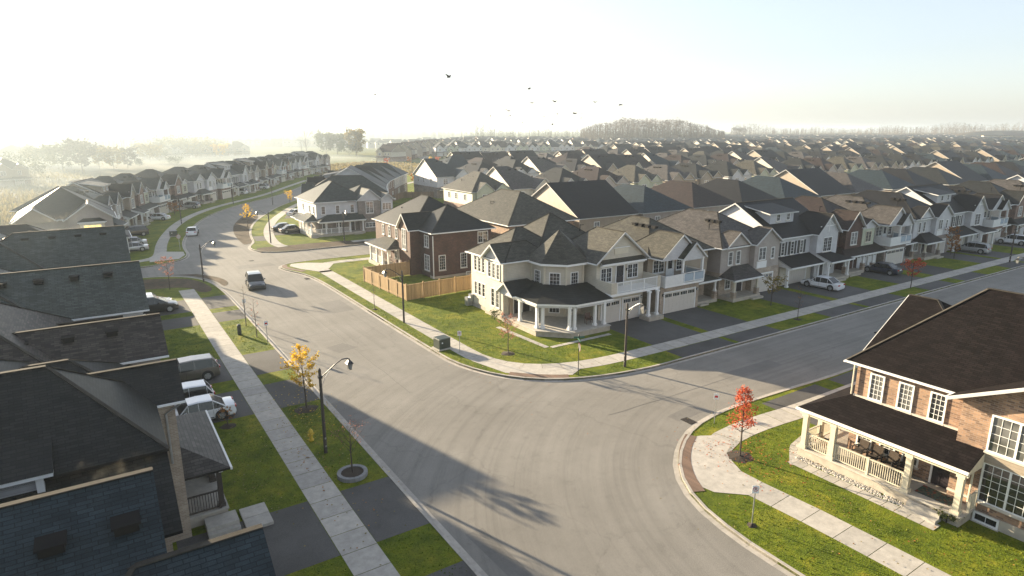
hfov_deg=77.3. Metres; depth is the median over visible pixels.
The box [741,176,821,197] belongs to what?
field house
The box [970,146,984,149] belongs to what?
field house
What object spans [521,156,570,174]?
field house
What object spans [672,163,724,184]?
field house
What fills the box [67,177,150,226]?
row house
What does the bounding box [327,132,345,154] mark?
tree
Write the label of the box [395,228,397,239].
window
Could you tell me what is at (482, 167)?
field house
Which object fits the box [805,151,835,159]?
field house
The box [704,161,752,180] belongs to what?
field house
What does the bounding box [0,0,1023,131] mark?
sky
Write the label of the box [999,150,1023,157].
field house
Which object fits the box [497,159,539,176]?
field house
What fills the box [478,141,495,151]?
field house
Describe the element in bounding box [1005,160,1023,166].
field house
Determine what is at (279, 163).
row house
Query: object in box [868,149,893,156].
field house
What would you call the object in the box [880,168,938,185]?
field house
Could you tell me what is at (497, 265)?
window
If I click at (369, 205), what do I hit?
window
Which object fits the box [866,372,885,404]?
window
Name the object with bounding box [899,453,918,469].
window
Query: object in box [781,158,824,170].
field house
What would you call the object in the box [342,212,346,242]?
street lamp
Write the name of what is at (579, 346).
street sign
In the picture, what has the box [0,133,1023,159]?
distant houses
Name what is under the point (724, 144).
field house
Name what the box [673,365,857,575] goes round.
kerb
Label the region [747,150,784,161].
field house
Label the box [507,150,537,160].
field house
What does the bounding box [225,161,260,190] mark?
row house
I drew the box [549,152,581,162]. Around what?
field house
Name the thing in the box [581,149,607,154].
field house
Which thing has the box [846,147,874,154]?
field house
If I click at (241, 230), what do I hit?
sidewalk
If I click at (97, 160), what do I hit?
tree
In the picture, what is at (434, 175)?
field house
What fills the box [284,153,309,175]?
row house
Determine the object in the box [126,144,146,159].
field house
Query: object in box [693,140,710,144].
field house
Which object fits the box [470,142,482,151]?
field house
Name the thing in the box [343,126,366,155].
tree
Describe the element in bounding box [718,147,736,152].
field house
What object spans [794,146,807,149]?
field house
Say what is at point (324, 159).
row house
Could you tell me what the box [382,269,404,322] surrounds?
street lamp
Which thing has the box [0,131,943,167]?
ground
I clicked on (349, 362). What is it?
street lamp
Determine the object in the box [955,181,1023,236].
row house
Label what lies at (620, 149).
field house
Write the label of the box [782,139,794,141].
field house
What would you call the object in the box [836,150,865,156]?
field house
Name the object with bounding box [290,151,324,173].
row house
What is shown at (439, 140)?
field house
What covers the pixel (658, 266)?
window
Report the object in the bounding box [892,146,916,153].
field house
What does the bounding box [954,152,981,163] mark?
field house
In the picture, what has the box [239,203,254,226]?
maple tree
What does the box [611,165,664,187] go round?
field house
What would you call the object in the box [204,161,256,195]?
row house
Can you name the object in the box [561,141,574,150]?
field house
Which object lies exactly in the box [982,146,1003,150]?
field house
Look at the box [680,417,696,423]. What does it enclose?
storm drain
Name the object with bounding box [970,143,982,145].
field house
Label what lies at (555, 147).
field house
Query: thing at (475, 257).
window
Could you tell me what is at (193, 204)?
parked car
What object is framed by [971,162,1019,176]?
field house
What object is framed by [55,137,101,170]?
tree
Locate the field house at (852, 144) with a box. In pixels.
[840,143,859,146]
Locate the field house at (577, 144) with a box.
[569,140,587,149]
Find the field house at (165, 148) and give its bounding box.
[153,142,172,158]
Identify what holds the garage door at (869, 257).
in the row house at (855, 239)
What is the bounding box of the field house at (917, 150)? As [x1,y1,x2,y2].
[911,148,930,152]
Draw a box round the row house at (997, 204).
[944,185,1011,242]
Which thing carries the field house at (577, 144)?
on the ground at (367, 154)
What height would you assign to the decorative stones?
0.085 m
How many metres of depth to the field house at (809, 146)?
353.64 m
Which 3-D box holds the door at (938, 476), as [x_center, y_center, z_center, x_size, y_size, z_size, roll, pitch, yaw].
[21.962,9.110,32.536,0.140,2.200,1.160,-9,16,-32]
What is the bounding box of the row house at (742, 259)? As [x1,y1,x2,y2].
[656,208,784,301]
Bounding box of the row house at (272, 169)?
[248,157,281,184]
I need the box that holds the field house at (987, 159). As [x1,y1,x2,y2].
[963,151,993,162]
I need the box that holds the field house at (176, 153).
[170,144,184,157]
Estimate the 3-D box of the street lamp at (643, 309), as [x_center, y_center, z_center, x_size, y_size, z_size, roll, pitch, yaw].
[9.513,3.771,49.697,0.400,5.560,2.060,-9,16,-32]
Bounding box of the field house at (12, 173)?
[0,158,32,186]
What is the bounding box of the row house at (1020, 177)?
[1008,174,1023,181]
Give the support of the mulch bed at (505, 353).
on the lawn at (748, 310)
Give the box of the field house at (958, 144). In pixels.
[952,143,968,146]
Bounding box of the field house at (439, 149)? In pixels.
[431,142,447,155]
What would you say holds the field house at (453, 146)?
on the ground at (367, 154)
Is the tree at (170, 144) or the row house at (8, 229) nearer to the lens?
the row house at (8, 229)
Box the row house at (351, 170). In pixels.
[307,165,386,187]
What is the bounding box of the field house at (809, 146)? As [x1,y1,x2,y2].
[803,144,822,148]
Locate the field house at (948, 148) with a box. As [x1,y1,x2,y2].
[940,147,962,152]
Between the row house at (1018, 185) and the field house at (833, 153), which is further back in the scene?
the field house at (833, 153)
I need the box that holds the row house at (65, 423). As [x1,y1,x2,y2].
[0,358,240,552]
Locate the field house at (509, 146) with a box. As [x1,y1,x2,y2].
[505,142,516,151]
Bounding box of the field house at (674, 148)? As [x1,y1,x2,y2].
[664,147,681,150]
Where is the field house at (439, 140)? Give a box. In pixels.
[429,139,445,144]
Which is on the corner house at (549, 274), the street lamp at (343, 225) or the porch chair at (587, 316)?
the porch chair at (587, 316)
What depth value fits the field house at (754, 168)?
187.88 m
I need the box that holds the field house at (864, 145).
[857,144,871,147]
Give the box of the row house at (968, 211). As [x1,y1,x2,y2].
[896,183,998,251]
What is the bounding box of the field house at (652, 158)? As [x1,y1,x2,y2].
[642,153,679,166]
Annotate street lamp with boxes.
[178,196,188,223]
[199,240,215,281]
[256,210,271,242]
[317,358,353,452]
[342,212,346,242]
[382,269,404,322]
[623,303,646,366]
[1009,226,1023,261]
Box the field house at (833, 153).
[820,150,849,157]
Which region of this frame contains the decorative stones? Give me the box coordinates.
[795,455,905,506]
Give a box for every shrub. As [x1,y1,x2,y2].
[216,406,234,424]
[490,309,500,319]
[932,506,964,522]
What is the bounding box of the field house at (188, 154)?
[182,144,198,157]
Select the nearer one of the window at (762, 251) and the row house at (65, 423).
the row house at (65, 423)
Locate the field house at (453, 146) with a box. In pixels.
[446,142,458,155]
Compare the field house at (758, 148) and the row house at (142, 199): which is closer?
the row house at (142, 199)
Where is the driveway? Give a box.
[145,215,1023,575]
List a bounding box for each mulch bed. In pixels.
[219,423,235,428]
[294,405,318,413]
[501,351,514,355]
[727,450,753,463]
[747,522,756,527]
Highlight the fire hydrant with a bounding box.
[307,428,313,441]
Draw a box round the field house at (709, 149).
[698,146,720,153]
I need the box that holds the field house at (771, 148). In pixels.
[765,147,781,149]
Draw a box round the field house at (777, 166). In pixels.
[754,157,802,172]
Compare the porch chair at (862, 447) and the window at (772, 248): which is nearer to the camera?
the porch chair at (862, 447)
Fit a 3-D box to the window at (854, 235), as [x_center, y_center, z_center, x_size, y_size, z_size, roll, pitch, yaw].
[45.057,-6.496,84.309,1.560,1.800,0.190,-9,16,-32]
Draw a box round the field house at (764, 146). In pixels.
[755,144,774,148]
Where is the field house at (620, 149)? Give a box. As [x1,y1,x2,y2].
[607,147,625,152]
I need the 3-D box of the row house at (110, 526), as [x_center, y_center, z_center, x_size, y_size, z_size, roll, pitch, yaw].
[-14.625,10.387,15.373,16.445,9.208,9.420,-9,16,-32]
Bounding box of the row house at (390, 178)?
[327,166,395,195]
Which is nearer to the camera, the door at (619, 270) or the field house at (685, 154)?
the door at (619, 270)
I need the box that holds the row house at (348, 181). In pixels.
[301,175,388,192]
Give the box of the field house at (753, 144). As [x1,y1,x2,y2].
[747,142,758,145]
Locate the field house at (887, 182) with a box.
[848,169,915,191]
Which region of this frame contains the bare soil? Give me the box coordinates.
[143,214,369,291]
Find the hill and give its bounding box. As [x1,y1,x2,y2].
[948,130,1023,135]
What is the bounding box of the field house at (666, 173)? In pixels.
[644,164,696,182]
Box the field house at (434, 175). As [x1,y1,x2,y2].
[412,158,468,197]
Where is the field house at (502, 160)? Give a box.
[493,156,520,164]
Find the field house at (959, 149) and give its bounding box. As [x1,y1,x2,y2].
[950,147,973,151]
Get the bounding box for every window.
[0,171,5,175]
[83,224,101,227]
[321,206,325,214]
[335,205,339,213]
[350,204,354,212]
[365,222,375,227]
[366,201,373,213]
[382,202,390,210]
[388,226,390,236]
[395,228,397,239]
[401,228,406,250]
[424,235,428,248]
[424,254,429,271]
[439,255,446,271]
[460,252,467,268]
[473,255,477,271]
[474,280,477,294]
[477,231,487,243]
[477,256,481,272]
[477,281,481,296]
[481,258,484,274]
[481,283,485,298]
[487,261,491,278]
[490,287,494,307]
[491,262,495,279]
[495,263,499,281]
[495,289,499,309]
[534,269,540,282]
[548,308,559,314]
[549,272,560,284]
[570,271,578,283]
[600,267,611,282]
[626,263,637,278]
[652,260,664,273]
[675,260,681,270]
[724,280,730,290]
[727,251,733,266]
[735,250,740,264]
[758,247,766,261]
[770,247,774,259]
[776,214,780,221]
[780,242,785,256]
[786,213,790,220]
[790,241,794,254]
[799,239,803,253]
[822,236,832,252]
[850,231,857,245]
[854,435,871,449]
[865,231,871,242]
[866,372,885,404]
[875,226,882,236]
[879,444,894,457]
[887,226,891,235]
[893,381,914,414]
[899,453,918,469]
[914,243,918,251]
[917,222,921,233]
[922,221,926,232]
[925,391,947,425]
[938,219,943,229]
[970,510,998,531]
[973,213,980,225]
[976,462,1023,521]
[983,414,1023,466]
[1017,206,1022,216]
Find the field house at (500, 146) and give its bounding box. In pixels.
[489,141,506,151]
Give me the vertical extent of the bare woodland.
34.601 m
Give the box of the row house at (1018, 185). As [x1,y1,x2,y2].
[986,179,1023,190]
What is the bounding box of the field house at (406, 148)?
[388,143,410,159]
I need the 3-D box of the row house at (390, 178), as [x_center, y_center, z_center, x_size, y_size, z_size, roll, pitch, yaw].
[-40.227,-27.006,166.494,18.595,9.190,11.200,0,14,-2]
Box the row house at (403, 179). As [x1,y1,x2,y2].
[343,163,407,191]
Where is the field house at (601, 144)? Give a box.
[597,142,607,148]
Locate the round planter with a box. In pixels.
[337,464,367,482]
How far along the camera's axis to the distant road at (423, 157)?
418.91 m
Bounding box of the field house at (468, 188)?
[441,171,513,207]
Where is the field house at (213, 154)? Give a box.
[210,143,222,156]
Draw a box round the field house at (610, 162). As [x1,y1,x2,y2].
[581,154,625,171]
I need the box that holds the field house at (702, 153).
[693,151,711,155]
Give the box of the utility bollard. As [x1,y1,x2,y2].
[237,324,241,334]
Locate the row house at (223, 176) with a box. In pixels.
[188,165,235,198]
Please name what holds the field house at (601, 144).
on the ground at (367, 154)
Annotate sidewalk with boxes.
[139,180,1023,575]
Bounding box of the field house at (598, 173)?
[572,166,632,187]
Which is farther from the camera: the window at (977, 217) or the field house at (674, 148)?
the field house at (674, 148)
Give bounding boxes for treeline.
[0,125,298,145]
[0,137,222,148]
[298,124,580,140]
[729,122,1023,135]
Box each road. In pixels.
[141,187,1023,575]
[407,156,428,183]
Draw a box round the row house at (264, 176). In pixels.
[232,158,275,186]
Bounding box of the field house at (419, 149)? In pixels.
[401,142,422,156]
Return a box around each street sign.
[264,321,267,341]
[457,331,460,352]
[574,334,584,374]
[714,393,718,423]
[751,485,759,523]
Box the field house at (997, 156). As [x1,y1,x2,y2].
[976,148,1010,161]
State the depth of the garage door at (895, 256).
89.64 m
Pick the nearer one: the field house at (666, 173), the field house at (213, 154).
the field house at (666, 173)
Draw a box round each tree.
[0,146,42,166]
[10,155,55,177]
[16,149,40,162]
[24,144,63,168]
[39,140,78,170]
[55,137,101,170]
[85,145,113,168]
[96,144,125,167]
[111,146,138,166]
[129,139,165,162]
[134,158,144,166]
[152,133,200,151]
[154,147,170,159]
[156,256,173,289]
[163,133,217,156]
[163,155,183,164]
[166,202,180,213]
[191,138,227,152]
[210,143,228,156]
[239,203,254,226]
[280,343,319,407]
[284,190,291,199]
[297,128,312,151]
[311,129,334,153]
[325,415,369,472]
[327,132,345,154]
[338,140,356,152]
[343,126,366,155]
[497,312,518,352]
[727,385,758,455]
[732,126,749,134]
[761,276,787,305]
[900,257,926,287]
[945,226,962,254]
[948,235,960,258]
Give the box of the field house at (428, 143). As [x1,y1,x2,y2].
[415,140,432,153]
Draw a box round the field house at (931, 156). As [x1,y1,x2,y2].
[917,153,951,160]
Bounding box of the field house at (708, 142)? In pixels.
[705,141,718,143]
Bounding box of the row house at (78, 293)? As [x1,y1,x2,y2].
[0,260,149,320]
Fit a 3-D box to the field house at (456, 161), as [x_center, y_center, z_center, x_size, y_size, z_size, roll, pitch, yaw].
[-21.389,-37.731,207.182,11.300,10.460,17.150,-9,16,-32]
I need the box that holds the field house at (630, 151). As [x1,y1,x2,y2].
[622,149,649,154]
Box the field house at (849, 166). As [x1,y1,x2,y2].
[826,156,865,172]
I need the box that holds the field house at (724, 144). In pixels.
[711,142,727,147]
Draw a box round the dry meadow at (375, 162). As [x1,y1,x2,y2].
[313,162,417,174]
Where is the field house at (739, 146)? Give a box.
[727,145,749,149]
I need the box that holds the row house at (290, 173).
[264,155,295,179]
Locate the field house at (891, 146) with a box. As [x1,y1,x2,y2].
[888,144,904,147]
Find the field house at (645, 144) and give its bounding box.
[638,143,656,146]
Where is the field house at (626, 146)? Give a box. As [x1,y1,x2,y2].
[610,144,632,148]
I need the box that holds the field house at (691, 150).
[680,148,706,153]
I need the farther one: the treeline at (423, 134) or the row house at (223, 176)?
the treeline at (423, 134)
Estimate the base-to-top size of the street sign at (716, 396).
2.100 m
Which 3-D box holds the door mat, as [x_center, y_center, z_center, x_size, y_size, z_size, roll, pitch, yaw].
[21.238,10.374,32.052,1.000,0.015,1.600,-9,16,-32]
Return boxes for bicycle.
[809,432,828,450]
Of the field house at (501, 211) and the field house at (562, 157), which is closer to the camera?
the field house at (501, 211)
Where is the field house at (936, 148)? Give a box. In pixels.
[931,147,943,149]
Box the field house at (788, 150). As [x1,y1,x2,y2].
[782,149,796,152]
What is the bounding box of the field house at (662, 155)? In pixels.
[655,153,670,157]
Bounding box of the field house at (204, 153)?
[194,142,211,156]
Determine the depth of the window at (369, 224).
118.52 m
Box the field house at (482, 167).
[459,161,491,173]
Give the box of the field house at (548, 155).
[537,153,554,158]
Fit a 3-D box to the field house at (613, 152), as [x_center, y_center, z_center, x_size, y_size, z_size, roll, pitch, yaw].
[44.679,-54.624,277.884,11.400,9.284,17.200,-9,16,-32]
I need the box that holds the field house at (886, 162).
[863,155,904,168]
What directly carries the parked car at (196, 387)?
on the driveway
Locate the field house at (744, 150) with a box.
[735,148,750,153]
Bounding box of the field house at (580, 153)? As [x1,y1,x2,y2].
[553,150,584,156]
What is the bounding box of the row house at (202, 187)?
[163,167,218,203]
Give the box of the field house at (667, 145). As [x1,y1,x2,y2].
[656,143,676,146]
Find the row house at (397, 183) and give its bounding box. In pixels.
[355,165,401,193]
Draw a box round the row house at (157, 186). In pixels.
[114,173,173,213]
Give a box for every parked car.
[125,225,148,235]
[128,236,146,243]
[128,241,148,250]
[143,294,178,313]
[146,213,170,219]
[146,292,171,299]
[174,379,214,408]
[175,393,236,419]
[176,353,220,381]
[181,201,200,208]
[239,188,247,194]
[259,183,269,188]
[270,222,288,231]
[278,224,300,233]
[286,209,297,215]
[801,275,844,290]
[864,261,903,275]
[955,241,991,253]
[995,234,1023,245]
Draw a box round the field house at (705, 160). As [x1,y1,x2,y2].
[687,154,722,166]
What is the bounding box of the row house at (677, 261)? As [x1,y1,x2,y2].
[603,215,721,313]
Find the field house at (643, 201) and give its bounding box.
[614,184,693,219]
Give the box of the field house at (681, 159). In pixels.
[664,155,703,165]
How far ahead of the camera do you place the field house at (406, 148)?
396.77 m
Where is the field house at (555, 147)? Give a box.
[546,140,564,154]
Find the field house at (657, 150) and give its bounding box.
[644,147,671,154]
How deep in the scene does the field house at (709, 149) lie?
309.46 m
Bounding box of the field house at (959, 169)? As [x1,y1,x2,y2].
[925,160,988,181]
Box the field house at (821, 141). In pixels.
[816,140,829,142]
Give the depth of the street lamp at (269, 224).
105.70 m
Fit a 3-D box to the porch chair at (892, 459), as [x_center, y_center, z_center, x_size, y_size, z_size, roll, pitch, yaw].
[20.285,9.303,34.336,0.680,1.000,0.640,-6,15,-24]
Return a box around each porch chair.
[585,312,592,324]
[851,438,869,460]
[865,444,884,466]
[880,450,899,473]
[895,456,914,477]
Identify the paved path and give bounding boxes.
[239,237,940,529]
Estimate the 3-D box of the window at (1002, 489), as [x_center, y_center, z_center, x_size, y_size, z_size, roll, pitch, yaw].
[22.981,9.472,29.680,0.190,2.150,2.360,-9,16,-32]
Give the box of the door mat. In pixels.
[914,485,952,505]
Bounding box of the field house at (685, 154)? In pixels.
[675,151,692,156]
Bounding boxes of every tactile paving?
[282,265,304,271]
[508,372,568,377]
[679,434,704,491]
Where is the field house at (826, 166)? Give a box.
[803,157,845,172]
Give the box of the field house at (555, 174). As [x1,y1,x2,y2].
[533,167,587,182]
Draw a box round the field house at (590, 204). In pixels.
[532,180,638,231]
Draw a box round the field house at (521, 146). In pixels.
[515,142,527,149]
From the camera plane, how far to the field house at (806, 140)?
554.94 m
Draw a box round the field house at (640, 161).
[617,154,651,168]
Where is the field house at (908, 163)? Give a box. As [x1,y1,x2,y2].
[885,154,920,168]
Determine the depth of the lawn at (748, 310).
64.15 m
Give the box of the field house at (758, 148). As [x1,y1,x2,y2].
[752,147,765,149]
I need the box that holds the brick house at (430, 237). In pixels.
[365,195,495,278]
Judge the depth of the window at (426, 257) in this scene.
82.02 m
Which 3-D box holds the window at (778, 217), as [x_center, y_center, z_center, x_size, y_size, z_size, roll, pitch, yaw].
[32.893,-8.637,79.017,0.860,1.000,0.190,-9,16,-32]
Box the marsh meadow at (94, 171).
[0,162,205,202]
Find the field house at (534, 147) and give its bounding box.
[526,142,540,153]
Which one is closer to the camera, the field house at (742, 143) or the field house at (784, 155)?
the field house at (784, 155)
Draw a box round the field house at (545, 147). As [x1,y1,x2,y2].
[537,142,551,153]
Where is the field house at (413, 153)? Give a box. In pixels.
[407,146,414,158]
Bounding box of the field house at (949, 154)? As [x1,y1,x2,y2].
[930,150,970,163]
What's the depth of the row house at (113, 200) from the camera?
109.00 m
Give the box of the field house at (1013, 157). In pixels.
[998,151,1021,159]
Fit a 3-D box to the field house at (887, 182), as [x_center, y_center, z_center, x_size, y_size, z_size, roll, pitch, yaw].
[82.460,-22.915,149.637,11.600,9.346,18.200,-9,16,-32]
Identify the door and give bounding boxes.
[15,180,24,185]
[159,203,168,213]
[210,192,216,200]
[222,189,230,198]
[349,221,355,229]
[513,299,522,313]
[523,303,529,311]
[600,298,620,322]
[615,264,624,284]
[621,294,640,319]
[663,287,695,313]
[665,260,674,276]
[735,282,741,290]
[758,271,772,291]
[784,268,805,284]
[818,264,823,275]
[856,256,866,268]
[867,254,876,264]
[882,226,887,236]
[885,247,903,263]
[928,464,949,488]
[934,238,945,252]
[949,236,962,249]
[987,228,1001,242]
[1019,225,1023,233]
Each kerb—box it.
[140,186,300,267]
[145,276,487,575]
[248,200,367,252]
[278,253,1023,381]
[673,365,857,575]
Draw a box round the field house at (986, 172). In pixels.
[964,164,1009,179]
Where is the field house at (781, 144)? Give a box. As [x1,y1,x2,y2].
[776,143,788,146]
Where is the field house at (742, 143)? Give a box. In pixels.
[736,142,754,146]
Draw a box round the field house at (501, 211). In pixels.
[456,189,579,237]
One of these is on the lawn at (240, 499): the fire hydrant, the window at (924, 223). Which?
the fire hydrant
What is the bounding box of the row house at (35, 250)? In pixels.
[0,225,130,271]
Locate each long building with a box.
[981,135,1013,136]
[1002,132,1023,136]
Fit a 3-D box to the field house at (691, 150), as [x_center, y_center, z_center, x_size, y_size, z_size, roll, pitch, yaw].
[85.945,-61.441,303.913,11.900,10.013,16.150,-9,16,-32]
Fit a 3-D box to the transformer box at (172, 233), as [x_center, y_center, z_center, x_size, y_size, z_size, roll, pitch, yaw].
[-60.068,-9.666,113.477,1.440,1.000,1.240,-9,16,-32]
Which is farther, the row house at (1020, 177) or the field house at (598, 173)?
the field house at (598, 173)
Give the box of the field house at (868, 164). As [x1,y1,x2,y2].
[846,156,885,169]
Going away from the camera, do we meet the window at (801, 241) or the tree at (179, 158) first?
the window at (801, 241)
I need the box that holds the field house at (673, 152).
[668,150,680,154]
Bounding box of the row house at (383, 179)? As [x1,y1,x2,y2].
[314,169,389,193]
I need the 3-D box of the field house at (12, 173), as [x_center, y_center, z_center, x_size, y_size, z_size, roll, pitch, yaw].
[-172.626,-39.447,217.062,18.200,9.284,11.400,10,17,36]
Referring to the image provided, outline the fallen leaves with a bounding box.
[227,302,1016,575]
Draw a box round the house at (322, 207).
[290,180,395,237]
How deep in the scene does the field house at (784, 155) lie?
263.62 m
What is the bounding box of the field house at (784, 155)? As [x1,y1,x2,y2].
[775,151,798,159]
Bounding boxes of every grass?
[0,161,418,224]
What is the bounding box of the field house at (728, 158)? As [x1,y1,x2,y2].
[710,153,744,164]
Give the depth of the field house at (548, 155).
256.06 m
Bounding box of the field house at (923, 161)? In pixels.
[903,154,936,166]
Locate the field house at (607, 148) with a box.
[599,146,612,151]
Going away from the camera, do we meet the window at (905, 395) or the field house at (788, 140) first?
the window at (905, 395)
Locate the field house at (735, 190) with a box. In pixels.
[698,178,777,201]
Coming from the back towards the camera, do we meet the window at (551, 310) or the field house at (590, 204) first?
the field house at (590, 204)
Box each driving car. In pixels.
[186,226,198,235]
[245,270,265,290]
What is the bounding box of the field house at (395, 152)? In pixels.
[374,144,406,161]
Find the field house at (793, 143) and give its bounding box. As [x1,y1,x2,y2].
[785,142,800,145]
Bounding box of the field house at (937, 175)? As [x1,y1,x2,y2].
[907,167,965,185]
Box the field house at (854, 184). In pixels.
[826,172,884,194]
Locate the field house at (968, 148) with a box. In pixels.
[961,146,976,150]
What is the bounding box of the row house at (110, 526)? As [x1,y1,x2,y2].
[0,467,275,575]
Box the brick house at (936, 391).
[796,288,1023,541]
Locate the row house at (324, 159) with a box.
[306,151,330,171]
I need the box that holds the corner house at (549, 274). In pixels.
[465,212,663,337]
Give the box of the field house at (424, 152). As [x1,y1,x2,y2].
[420,145,426,155]
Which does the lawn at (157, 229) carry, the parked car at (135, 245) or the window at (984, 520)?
the parked car at (135, 245)
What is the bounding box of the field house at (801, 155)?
[787,151,818,158]
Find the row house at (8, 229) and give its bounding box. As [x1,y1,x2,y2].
[0,224,44,234]
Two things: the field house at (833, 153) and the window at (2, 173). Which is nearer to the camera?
the window at (2, 173)
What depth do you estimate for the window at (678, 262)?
68.41 m
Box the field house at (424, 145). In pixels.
[410,141,428,154]
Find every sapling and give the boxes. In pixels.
[241,285,246,325]
[246,301,259,336]
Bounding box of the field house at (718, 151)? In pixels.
[710,150,727,154]
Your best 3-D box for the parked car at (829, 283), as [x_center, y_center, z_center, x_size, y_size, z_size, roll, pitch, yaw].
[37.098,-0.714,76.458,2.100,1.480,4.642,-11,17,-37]
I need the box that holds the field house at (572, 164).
[556,158,596,171]
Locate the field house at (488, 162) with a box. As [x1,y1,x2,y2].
[467,157,497,166]
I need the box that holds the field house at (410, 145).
[404,143,417,157]
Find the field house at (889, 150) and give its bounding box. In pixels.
[881,148,905,154]
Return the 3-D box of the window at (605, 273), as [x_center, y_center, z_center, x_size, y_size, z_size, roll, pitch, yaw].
[9.215,-1.189,62.660,1.560,1.600,0.190,-9,16,-32]
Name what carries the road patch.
on the road at (533, 477)
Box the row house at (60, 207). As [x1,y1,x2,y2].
[9,186,131,252]
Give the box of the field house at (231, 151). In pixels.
[223,143,236,155]
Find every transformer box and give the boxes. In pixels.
[169,230,176,236]
[432,335,451,351]
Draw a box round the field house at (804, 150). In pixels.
[797,149,813,152]
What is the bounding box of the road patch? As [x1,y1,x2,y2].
[203,240,1023,575]
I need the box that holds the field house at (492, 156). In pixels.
[480,152,509,161]
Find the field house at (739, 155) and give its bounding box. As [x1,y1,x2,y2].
[728,151,757,159]
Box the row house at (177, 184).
[135,169,196,209]
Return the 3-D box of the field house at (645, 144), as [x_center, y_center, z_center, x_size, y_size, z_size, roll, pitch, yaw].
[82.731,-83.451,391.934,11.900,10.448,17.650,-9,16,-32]
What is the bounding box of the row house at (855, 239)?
[794,196,887,276]
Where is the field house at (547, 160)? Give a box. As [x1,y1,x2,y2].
[521,156,555,163]
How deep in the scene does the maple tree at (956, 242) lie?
93.27 m
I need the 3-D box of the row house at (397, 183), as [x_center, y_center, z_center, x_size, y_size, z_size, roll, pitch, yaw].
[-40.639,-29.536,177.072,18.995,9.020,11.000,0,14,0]
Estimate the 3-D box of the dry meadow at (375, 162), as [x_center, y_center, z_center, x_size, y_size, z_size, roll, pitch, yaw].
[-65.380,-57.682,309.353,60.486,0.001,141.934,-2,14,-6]
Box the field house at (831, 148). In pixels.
[821,146,843,150]
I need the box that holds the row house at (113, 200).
[9,186,127,227]
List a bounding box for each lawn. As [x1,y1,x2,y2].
[2,174,318,267]
[143,277,462,575]
[251,174,443,251]
[282,245,1023,379]
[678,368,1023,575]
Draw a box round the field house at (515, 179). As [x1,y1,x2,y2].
[486,166,549,195]
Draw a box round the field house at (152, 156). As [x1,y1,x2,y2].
[146,145,159,158]
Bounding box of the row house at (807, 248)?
[719,197,855,287]
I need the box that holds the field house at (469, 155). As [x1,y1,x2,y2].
[447,151,483,160]
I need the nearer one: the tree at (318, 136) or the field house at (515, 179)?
the field house at (515, 179)
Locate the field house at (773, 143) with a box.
[761,142,777,145]
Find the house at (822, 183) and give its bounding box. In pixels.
[773,168,852,198]
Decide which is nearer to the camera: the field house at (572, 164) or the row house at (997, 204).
the row house at (997, 204)
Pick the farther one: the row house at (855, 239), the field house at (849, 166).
the field house at (849, 166)
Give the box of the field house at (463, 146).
[455,141,472,151]
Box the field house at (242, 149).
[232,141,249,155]
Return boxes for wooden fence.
[363,260,471,300]
[392,191,433,200]
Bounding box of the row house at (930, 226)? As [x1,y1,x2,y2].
[851,190,954,259]
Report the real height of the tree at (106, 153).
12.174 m
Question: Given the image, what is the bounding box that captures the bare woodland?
[578,117,725,140]
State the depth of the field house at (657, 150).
289.36 m
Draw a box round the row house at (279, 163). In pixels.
[256,156,286,181]
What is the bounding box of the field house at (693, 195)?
[651,180,734,211]
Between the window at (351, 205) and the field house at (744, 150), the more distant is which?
the field house at (744, 150)
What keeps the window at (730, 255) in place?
in the row house at (742, 259)
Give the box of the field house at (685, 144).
[673,143,688,146]
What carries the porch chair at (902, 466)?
on the brick house at (936, 391)
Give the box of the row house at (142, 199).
[94,176,159,221]
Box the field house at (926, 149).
[918,147,934,151]
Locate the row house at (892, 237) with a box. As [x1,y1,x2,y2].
[825,194,917,263]
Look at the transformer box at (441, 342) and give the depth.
55.00 m
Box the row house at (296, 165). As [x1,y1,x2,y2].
[274,154,302,177]
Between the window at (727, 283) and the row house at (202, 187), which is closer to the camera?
the window at (727, 283)
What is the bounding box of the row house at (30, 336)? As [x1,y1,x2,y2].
[0,303,168,364]
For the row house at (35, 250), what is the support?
on the lawn at (240, 499)
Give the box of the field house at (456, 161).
[440,155,467,167]
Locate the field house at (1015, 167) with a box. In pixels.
[990,161,1023,173]
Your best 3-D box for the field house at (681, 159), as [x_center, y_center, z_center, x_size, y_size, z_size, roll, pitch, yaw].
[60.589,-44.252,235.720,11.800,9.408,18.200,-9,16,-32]
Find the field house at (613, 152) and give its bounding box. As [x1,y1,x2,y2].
[608,151,624,154]
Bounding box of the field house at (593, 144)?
[581,141,598,148]
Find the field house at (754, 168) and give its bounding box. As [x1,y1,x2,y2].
[735,160,778,176]
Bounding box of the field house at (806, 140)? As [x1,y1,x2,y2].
[799,139,812,141]

